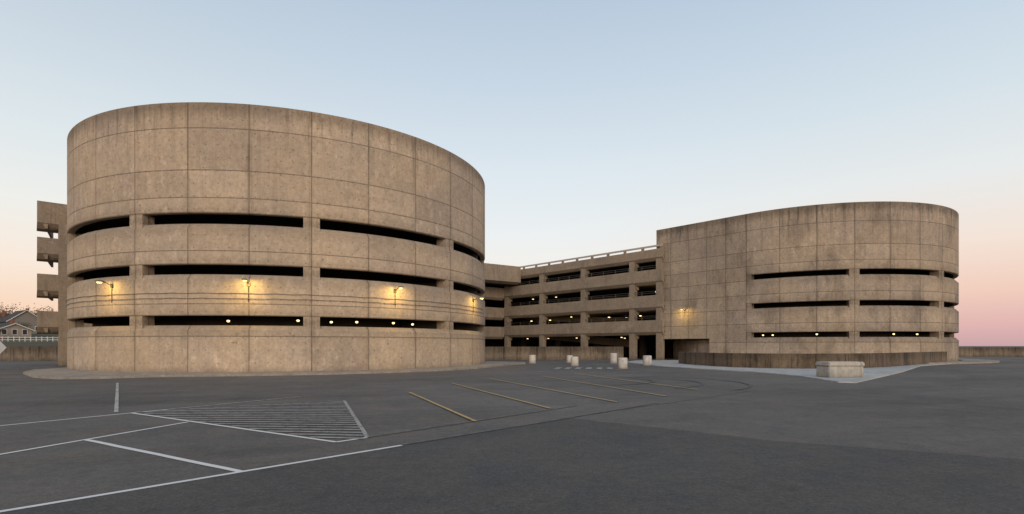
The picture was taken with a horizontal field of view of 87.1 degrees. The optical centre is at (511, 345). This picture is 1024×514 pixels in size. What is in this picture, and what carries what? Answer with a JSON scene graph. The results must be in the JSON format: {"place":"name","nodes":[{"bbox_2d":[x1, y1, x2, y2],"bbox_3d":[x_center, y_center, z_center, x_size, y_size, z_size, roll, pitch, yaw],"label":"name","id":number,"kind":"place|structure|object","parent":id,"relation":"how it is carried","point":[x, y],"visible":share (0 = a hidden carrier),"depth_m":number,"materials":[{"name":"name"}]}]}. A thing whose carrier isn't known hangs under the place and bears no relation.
{"place":"outdoors","nodes":[
{"label":"outdoors","id":0,"kind":"place"},
{"bbox_2d":[0,334,57,345],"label":"hill","id":1,"kind":"structure","parent":0,"point":[50,342],"depth_m":106.20,"materials":[{"name":"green plant"}]},
{"bbox_2d":[0,302,19,313],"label":"autumn tree","id":2,"kind":"object","parent":1,"relation":"on","point":[1,309],"visible":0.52,"depth_m":193.26,"materials":[{"name":"brown plant"}]},
{"bbox_2d":[0,324,30,336],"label":"house","id":3,"kind":"structure","parent":1,"relation":"on","point":[10,328],"depth_m":140.35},
{"bbox_2d":[0,323,13,327],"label":"roof slope","id":4,"kind":"structure","parent":3,"relation":"on","point":[3,324],"depth_m":140.19,"materials":[{"name":"grey"}]},
{"bbox_2d":[1,311,36,333],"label":"house","id":5,"kind":"structure","parent":1,"relation":"on","point":[25,317],"depth_m":165.00,"materials":[{"name":"grey"}]},
{"bbox_2d":[0,310,25,322],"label":"roof slope","id":6,"kind":"structure","parent":5,"relation":"on","point":[10,316],"depth_m":165.66,"materials":[{"name":"grey"}]},
{"bbox_2d":[0,336,57,340],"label":"picket fence","id":7,"kind":"object","parent":1,"relation":"on","point":[19,339],"visible":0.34,"depth_m":108.01,"materials":[{"name":"white wood"}]},
{"bbox_2d":[20,303,52,315],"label":"autumn tree","id":8,"kind":"object","parent":1,"relation":"on","point":[39,310],"visible":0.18,"depth_m":199.48,"materials":[{"name":"brown plant"}]},
{"bbox_2d":[23,361,524,378],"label":"pavement","id":9,"kind":"structure","parent":0,"point":[58,373],"depth_m":30.85,"materials":[{"name":"concrete"}]},
{"bbox_2d":[0,346,1023,509],"bbox_3d":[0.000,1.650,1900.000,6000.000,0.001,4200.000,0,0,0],"label":"ground","id":10,"kind":"structure","parent":0,"point":[964,412],"depth_m":13.53,"materials":[{"name":"grey asphalt"}]},
{"bbox_2d":[0,341,6,353],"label":"traffic sign","id":11,"kind":"object","parent":10,"relation":"on","point":[3,347],"visible":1,"depth_m":19.98,"materials":[{"name":"grey metal"}]},
{"bbox_2d":[0,346,57,360],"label":"boundary wall","id":12,"kind":"structure","parent":10,"relation":"on","point":[29,353],"depth_m":58.62,"materials":[{"name":"concrete"}]},
{"bbox_2d":[37,200,91,365],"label":"parking garage","id":13,"kind":"structure","parent":10,"relation":"on","point":[51,218],"depth_m":44.71,"materials":[{"name":"concrete"}]},
{"bbox_2d":[0,409,402,511],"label":"white parking lines","id":14,"kind":"object","parent":10,"relation":"on","point":[183,459],"visible":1,"depth_m":8.06,"materials":[{"name":"paint"}]},
{"bbox_2d":[114,383,300,411],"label":"worn parking lines","id":15,"kind":"object","parent":10,"relation":"on","point":[116,406],"visible":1,"depth_m":16.14,"materials":[{"name":"paint"}]},
{"bbox_2d":[145,400,368,438],"bbox_3d":[-6.130,1.635,11.977,5.078,0.004,7.147,0,0,-21],"label":"hatched zone marking","id":16,"kind":"object","parent":10,"relation":"on","point":[363,430],"visible":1,"depth_m":12.28,"materials":[{"name":"white paint"}]},
{"bbox_2d":[66,102,484,371],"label":"parking ramp tower","id":17,"kind":"structure","parent":10,"relation":"on","point":[325,235],"depth_m":32.83,"materials":[{"name":"concrete"}]},
{"bbox_2d":[94,280,112,302],"bbox_3d":[-24.236,-3.229,31.956,0.300,1.298,1.020,0,0,21],"label":"wall lamp","id":18,"kind":"object","parent":17,"relation":"attached to","point":[101,281],"visible":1,"depth_m":32.13,"materials":[{"name":"grey metal"}]},
{"bbox_2d":[241,278,249,301],"bbox_3d":[-15.391,-3.229,31.166,0.300,1.298,1.020,0,0,-11],"label":"wall lamp","id":19,"kind":"object","parent":17,"relation":"attached to","point":[247,283],"visible":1,"depth_m":31.59,"materials":[{"name":"grey metal"}]},
{"bbox_2d":[367,402,657,443],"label":"faded parking lines","id":20,"kind":"object","parent":10,"relation":"on","point":[492,429],"visible":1,"depth_m":11.00,"materials":[{"name":"white paint"}]},
{"bbox_2d":[529,355,535,363],"bbox_3d":[1.900,1.250,50.400,0.720,0.800,0.720,0,0,0],"label":"concrete bollard","id":21,"kind":"object","parent":10,"relation":"on","point":[532,359],"visible":1,"depth_m":50.15,"materials":[{"name":"beige concrete"}]},
{"bbox_2d":[409,373,697,420],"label":"yellow parking lines","id":22,"kind":"object","parent":10,"relation":"on","point":[524,401],"visible":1,"depth_m":17.59,"materials":[{"name":"paint"}]},
{"bbox_2d":[566,355,572,362],"bbox_3d":[5.600,1.280,52.300,0.700,0.740,0.700,0,0,0],"label":"concrete bollard","id":23,"kind":"object","parent":10,"relation":"on","point":[569,358],"visible":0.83,"depth_m":52.04,"materials":[{"name":"beige concrete"}]},
{"bbox_2d":[570,356,578,365],"bbox_3d":[5.100,1.260,43.900,0.720,0.780,0.720,0,0,0],"label":"concrete bollard","id":24,"kind":"object","parent":10,"relation":"on","point":[574,360],"visible":0.94,"depth_m":43.62,"materials":[{"name":"beige concrete"}]},
{"bbox_2d":[538,367,611,371],"bbox_3d":[3.240,1.619,37.498,10.284,0.001,5.705,0,0,-22],"label":"crosswalk marking","id":25,"kind":"object","parent":10,"relation":"on","point":[580,368],"visible":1,"depth_m":38.41,"materials":[{"name":"paint"}]},
{"bbox_2d":[610,353,616,363],"bbox_3d":[9.500,1.165,50.400,0.740,0.970,0.740,0,0,0],"label":"concrete bollard","id":26,"kind":"object","parent":10,"relation":"on","point":[613,358],"visible":1,"depth_m":50.12,"materials":[{"name":"beige concrete"}]},
{"bbox_2d":[617,358,627,368],"bbox_3d":[8.000,1.250,38.900,0.760,0.800,0.760,0,0,0],"label":"concrete bollard","id":27,"kind":"object","parent":10,"relation":"on","point":[622,363],"visible":1,"depth_m":38.61,"materials":[{"name":"beige concrete"}]},
{"bbox_2d":[642,355,651,365],"bbox_3d":[11.400,1.230,45.400,0.820,0.840,0.820,0,0,0],"label":"concrete bollard","id":28,"kind":"object","parent":10,"relation":"on","point":[647,360],"visible":0.96,"depth_m":45.10,"materials":[{"name":"beige concrete"}]},
{"bbox_2d":[576,390,753,416],"bbox_3d":[5.192,1.644,16.163,10.812,0.001,0.130,0,0,-44],"label":"pavement seam","id":29,"kind":"object","parent":10,"relation":"on","point":[656,404],"visible":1,"depth_m":14.96,"materials":[{"name":"grey asphalt"}]},
{"bbox_2d":[612,376,751,389],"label":"tyre marks","id":30,"kind":"object","parent":10,"relation":"on","point":[750,385],"visible":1,"depth_m":23.28,"materials":[{"name":"rubber"}]},
{"bbox_2d":[656,201,958,360],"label":"parking ramp tower","id":31,"kind":"structure","parent":10,"relation":"on","point":[865,277],"depth_m":53.42,"materials":[{"name":"concrete"}]},
{"bbox_2d":[929,358,999,363],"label":"kerb","id":32,"kind":"structure","parent":10,"relation":"on","point":[971,361],"depth_m":51.75,"materials":[{"name":"concrete"}]},
{"bbox_2d":[0,418,1023,513],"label":"road asphalt","id":33,"kind":"structure","parent":0,"point":[572,466],"depth_m":6.53,"materials":[{"name":"grey asphalt"}]},
{"bbox_2d":[0,0,1023,345],"label":"sky","id":34,"kind":"structure","parent":0,"point":[589,127],"materials":[{"name":"blue"}]},
{"bbox_2d":[485,347,622,359],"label":"concrete wall","id":35,"kind":"structure","parent":0,"point":[545,353],"depth_m":62.49,"materials":[{"name":"beige concrete"}]},
{"bbox_2d":[484,244,674,359],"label":"parking garage","id":36,"kind":"structure","parent":0,"point":[608,300],"depth_m":75.24,"materials":[{"name":"concrete"}]},
{"bbox_2d":[627,360,944,382],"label":"pavement","id":37,"kind":"structure","parent":0,"point":[873,373],"depth_m":34.87,"materials":[{"name":"concrete"}]},
{"bbox_2d":[679,352,946,368],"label":"concrete wall","id":38,"kind":"structure","parent":37,"relation":"on","point":[780,360],"depth_m":39.88,"materials":[{"name":"beige concrete"}]},
{"bbox_2d":[815,361,864,377],"bbox_3d":[16.850,1.205,27.700,2.009,0.790,1.066,0,0,-7],"label":"concrete barrier","id":39,"kind":"object","parent":37,"relation":"on","point":[832,369],"visible":1,"depth_m":27.25,"materials":[{"name":"beige concrete"}]},
{"bbox_2d":[959,347,1023,356],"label":"boundary wall","id":40,"kind":"structure","parent":0,"point":[991,351],"depth_m":81.26,"materials":[{"name":"concrete"}]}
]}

